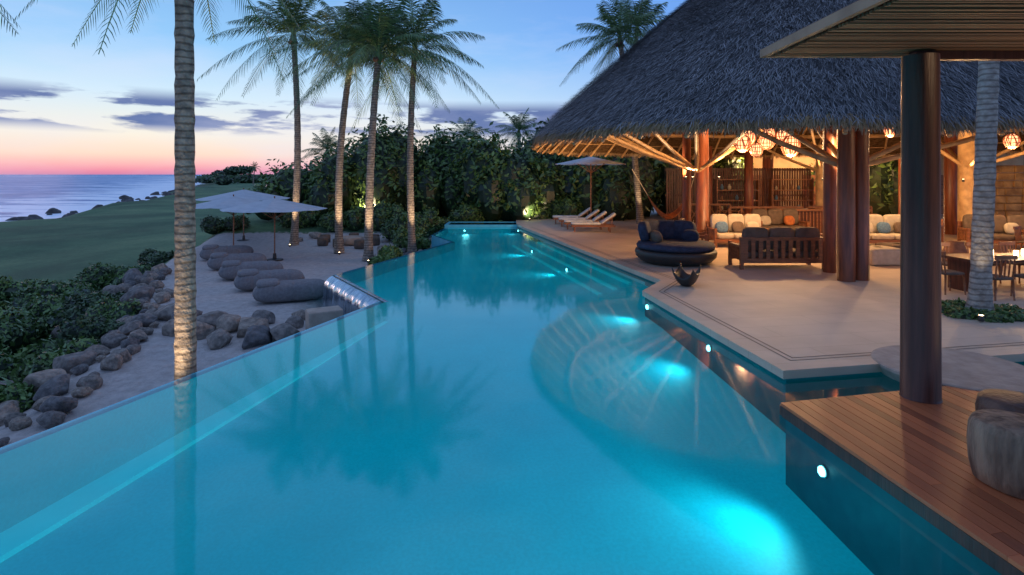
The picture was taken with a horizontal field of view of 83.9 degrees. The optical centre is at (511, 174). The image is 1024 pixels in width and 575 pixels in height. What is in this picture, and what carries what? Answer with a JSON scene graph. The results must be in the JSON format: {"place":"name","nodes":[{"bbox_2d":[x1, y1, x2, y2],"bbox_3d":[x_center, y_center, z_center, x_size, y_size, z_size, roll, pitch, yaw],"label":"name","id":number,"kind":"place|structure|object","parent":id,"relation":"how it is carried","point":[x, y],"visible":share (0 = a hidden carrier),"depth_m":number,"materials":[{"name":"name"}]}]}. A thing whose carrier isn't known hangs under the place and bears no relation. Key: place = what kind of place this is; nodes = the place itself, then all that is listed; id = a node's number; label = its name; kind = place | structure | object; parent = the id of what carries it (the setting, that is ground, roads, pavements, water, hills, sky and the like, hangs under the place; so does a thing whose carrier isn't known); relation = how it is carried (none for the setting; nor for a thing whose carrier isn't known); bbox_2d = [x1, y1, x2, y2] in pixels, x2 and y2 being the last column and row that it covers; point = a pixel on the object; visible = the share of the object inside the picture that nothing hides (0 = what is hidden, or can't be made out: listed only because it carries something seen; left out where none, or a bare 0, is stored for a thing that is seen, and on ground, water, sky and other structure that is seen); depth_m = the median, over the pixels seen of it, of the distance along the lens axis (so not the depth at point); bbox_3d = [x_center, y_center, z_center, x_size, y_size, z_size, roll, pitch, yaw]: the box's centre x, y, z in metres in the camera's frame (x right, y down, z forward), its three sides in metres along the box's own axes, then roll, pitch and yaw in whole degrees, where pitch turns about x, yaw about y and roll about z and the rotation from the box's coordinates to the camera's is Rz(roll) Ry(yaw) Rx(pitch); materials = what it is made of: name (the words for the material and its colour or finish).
{"place":"outdoors","nodes":[
{"label":"outdoors","id":0,"kind":"place"},
{"bbox_2d":[0,175,201,221],"bbox_3d":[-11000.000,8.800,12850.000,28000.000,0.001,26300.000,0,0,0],"label":"sea","id":1,"kind":"structure","parent":0,"point":[27,195],"depth_m":292.32,"materials":[{"name":"liquid"}]},
{"bbox_2d":[0,235,454,532],"bbox_3d":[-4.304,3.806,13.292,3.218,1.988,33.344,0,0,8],"label":"pool edge wall","id":2,"kind":"structure","parent":0,"point":[364,271],"depth_m":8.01,"materials":[{"name":"tile"}]},
{"bbox_2d":[323,275,387,314],"bbox_3d":[-3.966,3.348,14.071,0.423,1.104,3.975,0,0,-33],"label":"spillway","id":3,"kind":"object","parent":2,"relation":"attached to","point":[346,296],"visible":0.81,"depth_m":14.15,"materials":[{"name":"liquid"}]},
{"bbox_2d":[0,181,653,447],"bbox_3d":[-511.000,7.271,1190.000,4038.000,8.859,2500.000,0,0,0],"label":"ground","id":4,"kind":"structure","parent":0,"point":[121,234],"depth_m":30.69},
{"bbox_2d":[0,400,19,426],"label":"boulder","id":5,"kind":"object","parent":4,"relation":"on","point":[8,407],"visible":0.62,"depth_m":9.41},
{"bbox_2d":[0,346,28,380],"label":"shrub","id":6,"kind":"object","parent":4,"relation":"on","point":[8,365],"visible":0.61,"depth_m":13.07,"materials":[{"name":"green plant"}]},
{"bbox_2d":[0,381,36,412],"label":"shrub","id":7,"kind":"object","parent":4,"relation":"on","point":[23,393],"visible":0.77,"depth_m":9.84,"materials":[{"name":"green plant"}]},
{"bbox_2d":[8,416,31,430],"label":"boulder","id":8,"kind":"object","parent":4,"relation":"on","point":[18,423],"visible":0.98,"depth_m":8.68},
{"bbox_2d":[0,300,47,354],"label":"shrub","id":9,"kind":"object","parent":4,"relation":"on","point":[12,315],"visible":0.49,"depth_m":16.23,"materials":[{"name":"green plant"}]},
{"bbox_2d":[0,275,66,308],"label":"shrub","id":10,"kind":"object","parent":4,"relation":"on","point":[8,287],"visible":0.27,"depth_m":21.77,"materials":[{"name":"green plant"}]},
{"bbox_2d":[0,316,67,379],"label":"shrub","id":11,"kind":"object","parent":4,"relation":"on","point":[11,337],"visible":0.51,"depth_m":15.18,"materials":[{"name":"green plant"}]},
{"bbox_2d":[21,293,65,338],"bbox_3d":[-14.500,4.493,18.264,3.156,1.485,2.816,0,0,0],"label":"shrub","id":12,"kind":"object","parent":4,"relation":"on","point":[46,310],"visible":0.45,"depth_m":17.67,"materials":[{"name":"green plant"}]},
{"bbox_2d":[22,369,66,391],"bbox_3d":[-8.419,3.838,10.373,0.719,0.540,0.531,0,0,-3],"label":"boulder","id":13,"kind":"object","parent":4,"relation":"on","point":[38,379],"visible":0.32,"depth_m":10.16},
{"bbox_2d":[36,411,65,428],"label":"boulder","id":14,"kind":"object","parent":4,"relation":"on","point":[49,419],"visible":0.96,"depth_m":8.68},
{"bbox_2d":[4,276,97,311],"bbox_3d":[-16.699,4.614,21.110,3.534,1.526,2.431,0,0,0],"label":"shrub","id":15,"kind":"object","parent":4,"relation":"on","point":[45,289],"visible":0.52,"depth_m":20.75,"materials":[{"name":"green plant"}]},
{"bbox_2d":[32,374,69,401],"bbox_3d":[-8.039,3.784,10.062,0.496,0.431,0.610,0,0,-8],"label":"boulder","id":16,"kind":"object","parent":4,"relation":"on","point":[57,385],"visible":0.77,"depth_m":9.90,"materials":[{"name":"stone"}]},
{"bbox_2d":[38,396,77,412],"bbox_3d":[-7.324,3.738,9.237,0.513,0.340,0.743,-10,-11,-28],"label":"boulder","id":17,"kind":"object","parent":4,"relation":"on","point":[60,404],"visible":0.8,"depth_m":9.03,"materials":[{"name":"stone"}]},
{"bbox_2d":[25,336,100,372],"bbox_3d":[-9.349,3.812,11.920,1.028,0.659,1.413,0,0,0],"label":"shrub","id":18,"kind":"object","parent":4,"relation":"on","point":[43,362],"visible":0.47,"depth_m":11.75,"materials":[{"name":"green plant"}]},
{"bbox_2d":[52,350,96,374],"bbox_3d":[-8.712,3.839,11.384,0.707,0.549,0.546,0,0,-44],"label":"boulder","id":19,"kind":"object","parent":4,"relation":"on","point":[67,362],"visible":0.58,"depth_m":11.22,"materials":[{"name":"stone"}]},
{"bbox_2d":[76,374,102,389],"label":"boulder","id":20,"kind":"object","parent":4,"relation":"on","point":[94,381],"visible":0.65,"depth_m":10.12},
{"bbox_2d":[55,313,124,341],"bbox_3d":[-9.944,3.731,13.646,1.392,0.824,1.296,0,0,0],"label":"shrub","id":21,"kind":"object","parent":4,"relation":"on","point":[97,328],"visible":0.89,"depth_m":13.32,"materials":[{"name":"green plant"}]},
{"bbox_2d":[57,289,125,317],"bbox_3d":[-12.262,3.927,17.075,2.266,1.019,2.008,0,0,-34],"label":"shrub","id":22,"kind":"object","parent":4,"relation":"on","point":[77,299],"visible":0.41,"depth_m":16.80,"materials":[{"name":"green plant"}]},
{"bbox_2d":[79,295,141,322],"bbox_3d":[-10.731,3.697,15.298,1.706,0.852,1.264,0,0,0],"label":"shrub","id":23,"kind":"object","parent":4,"relation":"on","point":[117,309],"visible":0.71,"depth_m":15.16,"materials":[{"name":"green plant"}]},
{"bbox_2d":[100,354,122,370],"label":"boulder","id":24,"kind":"object","parent":4,"relation":"on","point":[112,362],"visible":0.96,"depth_m":10.90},
{"bbox_2d":[72,262,153,290],"bbox_3d":[-17.639,4.610,25.390,2.819,1.400,2.795,0,0,27],"label":"shrub","id":25,"kind":"object","parent":4,"relation":"on","point":[102,276],"visible":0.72,"depth_m":25.01,"materials":[{"name":"green plant"}]},
{"bbox_2d":[101,333,127,348],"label":"boulder","id":26,"kind":"object","parent":4,"relation":"on","point":[111,340],"visible":0.8,"depth_m":12.22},
{"bbox_2d":[119,285,154,302],"bbox_3d":[-10.993,3.603,16.801,0.649,0.616,0.907,0,0,7],"label":"boulder","id":27,"kind":"object","parent":4,"relation":"on","point":[139,292],"visible":0.65,"depth_m":16.59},
{"bbox_2d":[137,248,174,268],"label":"shrub","id":28,"kind":"object","parent":4,"relation":"on","point":[155,257],"visible":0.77,"depth_m":29.08,"materials":[{"name":"green plant"}]},
{"bbox_2d":[152,302,174,320],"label":"boulder","id":29,"kind":"object","parent":4,"relation":"on","point":[165,312],"visible":0.44,"depth_m":14.04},
{"bbox_2d":[13,0,316,380],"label":"palm tree","id":30,"kind":"object","parent":4,"relation":"on","point":[185,321],"visible":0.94,"depth_m":8.38,"materials":[{"name":"grey plant"}]},
{"bbox_2d":[196,321,215,339],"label":"boulder","id":31,"kind":"object","parent":4,"relation":"on","point":[203,330],"visible":0.47,"depth_m":12.56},
{"bbox_2d":[197,310,227,328],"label":"boulder","id":32,"kind":"object","parent":4,"relation":"on","point":[211,318],"visible":0.38,"depth_m":13.32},
{"bbox_2d":[206,328,232,349],"bbox_3d":[-6.277,3.552,12.221,0.488,0.451,0.630,0,0,-42],"label":"boulder","id":33,"kind":"object","parent":4,"relation":"on","point":[219,338],"visible":0.84,"depth_m":12.04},
{"bbox_2d":[199,215,249,234],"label":"shrub","id":34,"kind":"object","parent":4,"relation":"on","point":[212,225],"visible":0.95,"depth_m":32.60,"materials":[{"name":"green plant"}]},
{"bbox_2d":[199,244,253,259],"bbox_3d":[-12.100,3.280,24.200,2.050,0.640,0.860,0,0,-24],"label":"padded lounger","id":35,"kind":"object","parent":4,"relation":"on","point":[207,251],"visible":0.71,"depth_m":23.85,"materials":[{"name":"beige fabric"}]},
{"bbox_2d":[196,194,258,244],"bbox_3d":[-13.000,2.280,26.600,3.901,2.680,3.901,0,0,-22],"label":"patio umbrella","id":36,"kind":"object","parent":4,"relation":"on","point":[228,202],"visible":0.62,"depth_m":25.68,"materials":[{"name":"fabric"}]},
{"bbox_2d":[216,314,240,332],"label":"boulder","id":37,"kind":"object","parent":4,"relation":"on","point":[229,323],"visible":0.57,"depth_m":12.98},
{"bbox_2d":[195,165,269,184],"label":"wood","id":38,"kind":"object","parent":4,"relation":"on","point":[227,175],"visible":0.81,"depth_m":377.06,"materials":[{"name":"green plant"}]},
{"bbox_2d":[207,252,266,269],"bbox_3d":[-10.500,3.280,21.800,2.050,0.640,0.860,0,0,-25],"label":"padded lounger","id":39,"kind":"object","parent":4,"relation":"on","point":[216,260],"visible":0.75,"depth_m":21.42,"materials":[{"name":"beige fabric"}]},
{"bbox_2d":[196,188,288,240],"bbox_3d":[-14.600,2.180,31.000,4.458,2.880,4.458,0,0,-6],"label":"patio umbrella","id":40,"kind":"object","parent":4,"relation":"on","point":[252,195],"visible":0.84,"depth_m":30.17,"materials":[{"name":"fabric"}]},
{"bbox_2d":[218,260,283,279],"bbox_3d":[-9.050,3.280,19.800,2.050,0.640,0.860,0,0,-24],"label":"padded lounger","id":41,"kind":"object","parent":4,"relation":"on","point":[229,269],"visible":0.76,"depth_m":19.39,"materials":[{"name":"beige fabric"}]},
{"bbox_2d":[237,317,268,337],"bbox_3d":[-5.870,3.549,12.928,0.677,0.594,0.633,0,0,-14],"label":"boulder","id":42,"kind":"object","parent":4,"relation":"on","point":[245,323],"visible":0.59,"depth_m":12.76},
{"bbox_2d":[242,325,272,348],"bbox_3d":[-5.466,3.508,12.232,0.589,0.490,0.807,15,-9,-4],"label":"boulder","id":43,"kind":"object","parent":4,"relation":"on","point":[257,335],"visible":0.85,"depth_m":12.04,"materials":[{"name":"stone"}]},
{"bbox_2d":[234,268,304,290],"bbox_3d":[-7.650,3.280,18.000,2.050,0.640,0.860,0,0,-25],"label":"padded lounger","id":44,"kind":"object","parent":4,"relation":"on","point":[246,279],"visible":0.73,"depth_m":17.58,"materials":[{"name":"beige fabric"}]},
{"bbox_2d":[219,196,326,260],"bbox_3d":[-10.000,2.270,24.000,3.994,2.700,3.994,0,0,11],"label":"patio umbrella","id":45,"kind":"object","parent":4,"relation":"on","point":[274,204],"visible":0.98,"depth_m":23.14,"materials":[{"name":"white fabric"}]},
{"bbox_2d":[197,0,358,245],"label":"palm tree","id":46,"kind":"object","parent":4,"relation":"on","point":[286,25],"visible":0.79,"depth_m":28.87,"materials":[{"name":"green plant"}]},
{"bbox_2d":[270,323,299,340],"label":"boulder","id":47,"kind":"object","parent":4,"relation":"on","point":[281,331],"visible":0.73,"depth_m":12.29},
{"bbox_2d":[252,278,324,302],"bbox_3d":[-6.300,3.280,16.300,2.050,0.640,0.860,0,0,-24],"label":"padded lounger","id":48,"kind":"object","parent":4,"relation":"on","point":[272,290],"visible":0.94,"depth_m":15.93,"materials":[{"name":"beige fabric"}]},
{"bbox_2d":[278,210,320,227],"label":"shrub","id":49,"kind":"object","parent":4,"relation":"on","point":[307,219],"visible":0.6,"depth_m":33.44,"materials":[{"name":"green plant"}]},
{"bbox_2d":[305,305,342,329],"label":"stone block","id":50,"kind":"structure","parent":4,"relation":"on","point":[316,316],"depth_m":12.69,"materials":[{"name":"stone"}]},
{"bbox_2d":[301,127,351,160],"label":"palm tree","id":51,"kind":"object","parent":4,"relation":"on","point":[325,142],"visible":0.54,"depth_m":44.69,"materials":[{"name":"green plant"}]},
{"bbox_2d":[316,204,364,231],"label":"shrub","id":52,"kind":"object","parent":4,"relation":"on","point":[355,220],"visible":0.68,"depth_m":32.85,"materials":[{"name":"green plant"}]},
{"bbox_2d":[276,0,426,252],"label":"palm tree","id":53,"kind":"object","parent":4,"relation":"on","point":[338,242],"visible":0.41,"depth_m":26.08,"materials":[{"name":"green plant"}]},
{"bbox_2d":[286,0,453,260],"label":"palm tree","id":54,"kind":"object","parent":4,"relation":"on","point":[377,38],"visible":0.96,"depth_m":23.68,"materials":[{"name":"green plant"}]},
{"bbox_2d":[373,200,406,230],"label":"shrub","id":55,"kind":"object","parent":4,"relation":"on","point":[381,211],"visible":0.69,"depth_m":32.92,"materials":[{"name":"green plant"}]},
{"bbox_2d":[380,212,434,239],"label":"shrub","id":56,"kind":"object","parent":4,"relation":"on","point":[393,222],"visible":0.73,"depth_m":30.36,"materials":[{"name":"green plant"}]},
{"bbox_2d":[390,225,428,247],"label":"shrub","id":57,"kind":"object","parent":4,"relation":"on","point":[399,233],"visible":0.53,"depth_m":28.36,"materials":[{"name":"green plant"}]},
{"bbox_2d":[400,234,430,250],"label":"shrub","id":58,"kind":"object","parent":4,"relation":"on","point":[422,243],"visible":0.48,"depth_m":26.55,"materials":[{"name":"green plant"}]},
{"bbox_2d":[334,0,499,252],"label":"palm tree","id":59,"kind":"object","parent":4,"relation":"on","point":[423,19],"visible":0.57,"depth_m":25.89,"materials":[{"name":"green plant"}]},
{"bbox_2d":[406,206,451,233],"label":"shrub","id":60,"kind":"object","parent":4,"relation":"on","point":[436,221],"visible":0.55,"depth_m":32.09,"materials":[{"name":"green plant"}]},
{"bbox_2d":[440,117,489,139],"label":"palm tree","id":61,"kind":"object","parent":4,"relation":"on","point":[469,131],"visible":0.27,"depth_m":51.80,"materials":[{"name":"green plant"}]},
{"bbox_2d":[448,201,485,221],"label":"shrub","id":62,"kind":"object","parent":4,"relation":"on","point":[465,213],"visible":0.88,"depth_m":32.90,"materials":[{"name":"green plant"}]},
{"bbox_2d":[489,108,543,149],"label":"palm tree","id":63,"kind":"object","parent":4,"relation":"on","point":[520,126],"visible":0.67,"depth_m":49.66,"materials":[{"name":"green plant"}]},
{"bbox_2d":[546,196,583,218],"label":"shrub","id":64,"kind":"object","parent":4,"relation":"on","point":[566,206],"visible":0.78,"depth_m":33.35,"materials":[{"name":"green plant"}]},
{"bbox_2d":[246,114,897,221],"bbox_3d":[5.077,-1.358,38.141,44.233,9.238,13.550,0,0,0],"label":"hedge","id":65,"kind":"object","parent":4,"relation":"on","point":[493,181],"visible":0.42,"depth_m":34.90,"materials":[{"name":"green plant"}]},
{"bbox_2d":[0,0,685,174],"label":"sky","id":66,"kind":"structure","parent":0,"point":[65,109],"materials":[{"name":"blue"}]},
{"bbox_2d":[0,247,873,574],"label":"pool floor","id":67,"kind":"structure","parent":0,"point":[488,411],"depth_m":6.95,"materials":[{"name":"tile"}]},
{"bbox_2d":[0,321,386,562],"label":"pool bench","id":68,"kind":"object","parent":67,"relation":"on","point":[23,534],"visible":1,"depth_m":6.82,"materials":[{"name":"tile"}]},
{"bbox_2d":[444,222,517,227],"bbox_3d":[-1.500,2.900,31.400,4.200,0.420,2.080,0,0,0],"label":"raised spa","id":69,"kind":"object","parent":67,"relation":"on","point":[479,224],"visible":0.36,"depth_m":30.84,"materials":[{"name":"tile"}]},
{"bbox_2d":[513,247,647,299],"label":"pool steps","id":70,"kind":"structure","parent":67,"relation":"on","point":[635,288],"depth_m":16.66,"materials":[{"name":"tile"}]},
{"bbox_2d":[514,247,630,295],"bbox_3d":[1.631,2.992,19.674,1.094,0.216,10.268,0,0,-12],"label":"pool step nosing","id":71,"kind":"object","parent":70,"relation":"on","point":[594,291],"visible":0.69,"depth_m":17.58,"materials":[{"name":"tile"}]},
{"bbox_2d":[519,227,1023,574],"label":"pool deck wall","id":72,"kind":"structure","parent":67,"relation":"on","point":[874,528],"depth_m":5.96,"materials":[{"name":"tile"}]},
{"bbox_2d":[516,208,1023,378],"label":"deck","id":73,"kind":"structure","parent":72,"relation":"on","point":[802,310],"depth_m":11.51,"materials":[{"name":"stone"}]},
{"bbox_2d":[556,157,625,218],"bbox_3d":[4.150,0.810,30.000,3.622,3.680,3.622,0,0,11],"label":"patio umbrella","id":74,"kind":"object","parent":73,"relation":"on","point":[590,161],"visible":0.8,"depth_m":29.40,"materials":[{"name":"fabric"}]},
{"bbox_2d":[571,213,615,231],"bbox_3d":[3.757,2.212,26.400,2.053,0.875,0.710,0,0,4],"label":"sun lounger","id":75,"kind":"object","parent":73,"relation":"on","point":[594,224],"visible":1,"depth_m":26.09,"materials":[{"name":"fabric"}]},
{"bbox_2d":[556,0,662,223],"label":"palm tree","id":76,"kind":"object","parent":73,"relation":"on","point":[620,29],"visible":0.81,"depth_m":30.75,"materials":[{"name":"green plant"}]},
{"bbox_2d":[584,0,669,70],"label":"palm tree","id":77,"kind":"object","parent":73,"relation":"on","point":[656,10],"visible":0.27,"depth_m":34.09,"materials":[{"name":"green plant"}]},
{"bbox_2d":[635,220,716,265],"bbox_3d":[4.930,2.029,17.200,2.400,1.183,2.400,0,0,0],"label":"daybed","id":78,"kind":"object","parent":73,"relation":"on","point":[670,242],"visible":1,"depth_m":16.72,"materials":[{"name":"fabric"}]},
{"bbox_2d":[672,263,700,286],"bbox_3d":[4.150,2.421,13.550,0.572,0.501,0.803,0,0,30],"label":"fire bowl","id":79,"kind":"object","parent":73,"relation":"on","point":[682,277],"visible":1,"depth_m":13.37,"materials":[{"name":"metal"}]},
{"bbox_2d":[706,214,768,247],"bbox_3d":[8.350,2.065,21.000,2.110,1.170,0.930,0,0,0],"label":"sofa","id":80,"kind":"object","parent":73,"relation":"on","point":[719,227],"visible":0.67,"depth_m":21.04,"materials":[{"name":"fabric"}]},
{"bbox_2d":[715,179,759,213],"bbox_3d":[12.000,1.450,30.400,2.260,2.400,0.350,0,0,0],"label":"bar shelf","id":81,"kind":"object","parent":73,"relation":"on","point":[757,190],"visible":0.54,"depth_m":30.28,"materials":[{"name":"brown wood"}]},
{"bbox_2d":[665,168,810,222],"bbox_3d":[12.400,1.150,31.238,8.000,3.000,0.115,0,0,0],"label":"garden screen","id":82,"kind":"object","parent":73,"relation":"on","point":[755,170],"visible":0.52,"depth_m":31.18,"materials":[{"name":"wood"}]},
{"bbox_2d":[728,227,822,269],"bbox_3d":[7.550,2.065,16.300,2.410,1.170,0.930,0,0,0],"label":"sofa","id":83,"kind":"object","parent":73,"relation":"on","point":[779,245],"visible":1,"depth_m":15.87,"materials":[{"name":"brown wood"}]},
{"bbox_2d":[528,0,1023,281],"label":"palapa","id":84,"kind":"structure","parent":73,"relation":"on","point":[704,84],"depth_m":14.78,"materials":[{"name":"plant"}]},
{"bbox_2d":[781,135,800,156],"bbox_3d":[9.250,-1.760,18.900,0.598,2.361,0.600,0,0,0],"label":"pendant lantern","id":85,"kind":"object","parent":84,"relation":"hanging from","point":[789,139],"visible":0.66,"depth_m":18.74,"materials":[{"name":"wicker"}]},
{"bbox_2d":[1003,133,1020,148],"bbox_3d":[17.200,-2.017,19.600,0.486,2.267,0.490,0,0,0],"label":"pendant lantern","id":86,"kind":"object","parent":84,"relation":"hanging from","point":[1013,140],"visible":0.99,"depth_m":19.47,"materials":[{"name":"wicker"}]},
{"bbox_2d":[534,228,1023,360],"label":"drain channel","id":87,"kind":"object","parent":73,"relation":"on","point":[763,342],"visible":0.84,"depth_m":8.99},
{"bbox_2d":[751,209,809,229],"bbox_3d":[11.200,2.065,24.000,2.210,1.170,0.930,0,0,0],"label":"sofa","id":88,"kind":"object","parent":73,"relation":"on","point":[789,218],"visible":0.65,"depth_m":24.16,"materials":[{"name":"fabric"}]},
{"bbox_2d":[769,179,813,205],"bbox_3d":[15.000,1.450,30.600,2.260,2.400,0.350,0,0,0],"label":"bar shelf","id":89,"kind":"object","parent":73,"relation":"on","point":[771,190],"visible":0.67,"depth_m":30.47,"materials":[{"name":"brown wood"}]},
{"bbox_2d":[768,208,871,233],"bbox_3d":[13.600,2.087,25.200,4.200,1.115,0.700,0,0,0],"label":"bar counter","id":90,"kind":"object","parent":73,"relation":"on","point":[813,217],"visible":0.16,"depth_m":25.00,"materials":[{"name":"brown wood"}]},
{"bbox_2d":[668,151,1023,213],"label":"house","id":91,"kind":"structure","parent":73,"relation":"on","point":[773,162],"depth_m":37.85,"materials":[{"name":"paint"}]},
{"bbox_2d":[870,214,899,243],"bbox_3d":[13.300,2.065,20.800,2.810,1.170,0.930,0,0,0],"label":"sofa","id":92,"kind":"object","parent":73,"relation":"on","point":[885,227],"visible":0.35,"depth_m":20.79,"materials":[{"name":"fabric"}]},
{"bbox_2d":[870,245,899,265],"bbox_3d":[10.850,2.400,16.900,1.050,0.500,0.900,0,0,-6],"label":"ottoman","id":93,"kind":"object","parent":73,"relation":"on","point":[882,255],"visible":0.59,"depth_m":16.46,"materials":[{"name":"beige fabric"}]},
{"bbox_2d":[941,251,965,294],"bbox_3d":[9.734,2.173,12.750,0.508,0.956,0.500,0,0,0],"label":"dining chair","id":94,"kind":"object","parent":73,"relation":"on","point":[945,272],"visible":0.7,"depth_m":12.54,"materials":[{"name":"brown wood"}]},
{"bbox_2d":[942,240,966,253],"bbox_3d":[12.600,2.275,16.200,0.600,0.750,0.600,0,0,0],"label":"clay jar","id":95,"kind":"object","parent":73,"relation":"on","point":[955,246],"visible":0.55,"depth_m":16.01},
{"bbox_2d":[965,61,999,311],"bbox_3d":[9.066,-3.006,10.507,4.894,11.425,4.787,0,0,41],"label":"palm tree","id":96,"kind":"object","parent":73,"relation":"on","point":[980,291],"visible":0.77,"depth_m":10.63,"materials":[{"name":"grey plant"}]},
{"bbox_2d":[941,297,1023,322],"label":"ground cover plant","id":97,"kind":"object","parent":73,"relation":"on","point":[958,309],"visible":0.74,"depth_m":10.47,"materials":[{"name":"green plant"}]},
{"bbox_2d":[941,252,1023,291],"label":"dining table","id":98,"kind":"object","parent":73,"relation":"on","point":[960,262],"visible":0.32,"depth_m":13.04,"materials":[{"name":"wood"}]},
{"bbox_2d":[957,214,1023,247],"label":"sofa","id":99,"kind":"object","parent":73,"relation":"on","point":[1003,230],"visible":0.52,"depth_m":20.67,"materials":[{"name":"fabric"}]},
{"bbox_2d":[993,255,1017,300],"bbox_3d":[10.302,2.173,12.134,0.500,0.956,0.508,0,0,-6],"label":"dining chair","id":100,"kind":"object","parent":73,"relation":"on","point":[996,276],"visible":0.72,"depth_m":11.91,"materials":[{"name":"brown wood"}]},
{"bbox_2d":[994,165,1023,216],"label":"stone wall","id":101,"kind":"structure","parent":73,"relation":"on","point":[1005,206],"depth_m":25.36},
{"bbox_2d":[780,386,1023,574],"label":"wooden deck","id":102,"kind":"structure","parent":72,"relation":"on","point":[912,455],"depth_m":5.35,"materials":[{"name":"brown wood"}]},
{"bbox_2d":[760,0,1023,403],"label":"pergola","id":103,"kind":"object","parent":102,"relation":"on","point":[921,39],"visible":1,"depth_m":6.59,"materials":[{"name":"brown wood"}]},
{"bbox_2d":[966,409,1023,499],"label":"stump stool","id":104,"kind":"object","parent":102,"relation":"on","point":[995,443],"visible":1,"depth_m":4.77,"materials":[{"name":"grey wood"}]},
{"bbox_2d":[975,389,1023,413],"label":"stump stool","id":105,"kind":"object","parent":102,"relation":"on","point":[1004,400],"visible":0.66,"depth_m":5.76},
{"bbox_2d":[428,227,564,248],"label":"pool water","id":106,"kind":"structure","parent":0,"point":[481,237],"depth_m":24.87,"materials":[{"name":"liquid"}]},
{"bbox_2d":[871,345,1023,392],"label":"stone step","id":107,"kind":"object","parent":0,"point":[963,369],"visible":0.59,"depth_m":7.73,"materials":[{"name":"stone"}]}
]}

